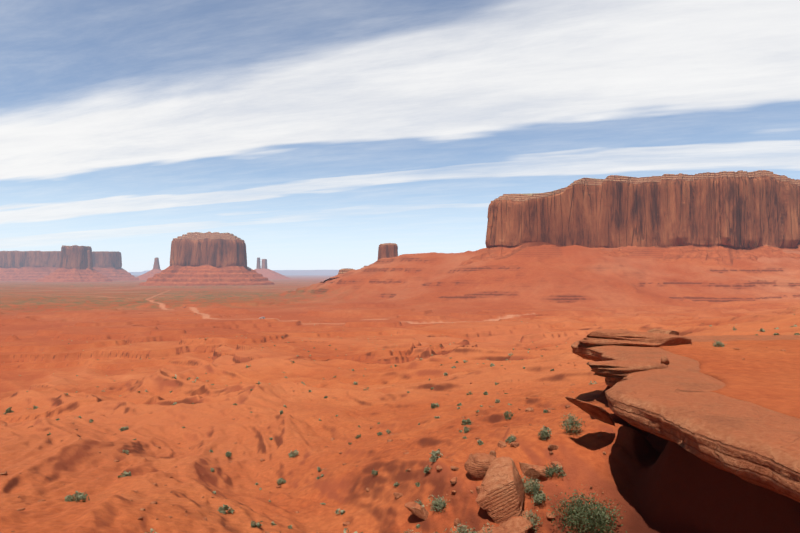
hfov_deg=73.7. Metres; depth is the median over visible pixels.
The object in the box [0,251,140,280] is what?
mesa
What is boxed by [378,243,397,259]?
butte
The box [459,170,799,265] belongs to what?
mesa
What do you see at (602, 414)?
ledge flake
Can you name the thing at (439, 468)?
loose stones
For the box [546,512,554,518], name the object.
rock
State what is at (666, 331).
ledge block
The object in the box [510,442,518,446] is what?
rock
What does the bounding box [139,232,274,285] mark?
merrick butte
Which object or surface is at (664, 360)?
ledge knob
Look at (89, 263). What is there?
spire
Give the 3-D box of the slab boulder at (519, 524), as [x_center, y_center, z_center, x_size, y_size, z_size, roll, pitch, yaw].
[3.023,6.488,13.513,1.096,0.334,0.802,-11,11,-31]
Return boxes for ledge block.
[647,329,678,334]
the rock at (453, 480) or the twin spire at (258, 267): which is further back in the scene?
the twin spire at (258, 267)
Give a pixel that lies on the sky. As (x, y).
(313, 134)
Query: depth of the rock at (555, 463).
14.86 m
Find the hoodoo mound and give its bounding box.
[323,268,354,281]
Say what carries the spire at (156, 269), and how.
on the terrain
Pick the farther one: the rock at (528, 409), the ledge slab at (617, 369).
the rock at (528, 409)
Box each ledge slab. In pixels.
[571,335,799,502]
[587,360,667,378]
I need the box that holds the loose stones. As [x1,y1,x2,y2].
[0,344,785,532]
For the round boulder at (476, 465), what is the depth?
14.79 m
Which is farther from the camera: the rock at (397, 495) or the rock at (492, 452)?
the rock at (397, 495)
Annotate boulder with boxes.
[405,502,428,519]
[464,453,495,479]
[476,456,523,523]
[478,527,509,532]
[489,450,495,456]
[499,510,535,532]
[519,462,548,480]
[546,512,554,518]
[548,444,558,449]
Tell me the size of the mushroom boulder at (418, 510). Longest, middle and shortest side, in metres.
0.854 x 0.424 x 0.336 m
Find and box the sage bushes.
[1,307,799,532]
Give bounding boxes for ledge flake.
[565,396,614,425]
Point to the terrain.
(551, 297)
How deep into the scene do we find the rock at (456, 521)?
13.82 m
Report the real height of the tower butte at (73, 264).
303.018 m
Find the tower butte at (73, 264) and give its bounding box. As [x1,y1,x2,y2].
[36,245,113,281]
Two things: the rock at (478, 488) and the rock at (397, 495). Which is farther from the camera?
the rock at (397, 495)
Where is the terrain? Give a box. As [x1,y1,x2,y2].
[0,244,799,532]
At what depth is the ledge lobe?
21.50 m
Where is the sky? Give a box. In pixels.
[0,0,799,271]
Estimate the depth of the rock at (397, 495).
16.33 m
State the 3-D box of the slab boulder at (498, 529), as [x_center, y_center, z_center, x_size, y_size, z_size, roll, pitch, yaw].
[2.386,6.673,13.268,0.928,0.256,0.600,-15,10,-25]
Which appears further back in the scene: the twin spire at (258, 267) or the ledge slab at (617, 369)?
the twin spire at (258, 267)
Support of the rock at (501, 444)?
on the terrain
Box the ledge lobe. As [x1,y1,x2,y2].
[578,329,691,346]
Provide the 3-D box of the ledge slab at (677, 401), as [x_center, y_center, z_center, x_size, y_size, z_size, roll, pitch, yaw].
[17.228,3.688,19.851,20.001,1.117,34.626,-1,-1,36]
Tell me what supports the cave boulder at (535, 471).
on the terrain
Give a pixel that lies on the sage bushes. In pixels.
(577, 511)
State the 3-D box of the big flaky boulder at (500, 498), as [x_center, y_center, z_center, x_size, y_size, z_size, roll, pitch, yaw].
[2.814,5.893,14.206,0.974,0.899,1.917,-20,15,33]
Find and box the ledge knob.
[661,354,669,364]
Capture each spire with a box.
[87,250,92,269]
[136,258,161,279]
[254,258,260,271]
[257,259,290,278]
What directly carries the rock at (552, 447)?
on the terrain
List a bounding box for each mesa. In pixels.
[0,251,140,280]
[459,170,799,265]

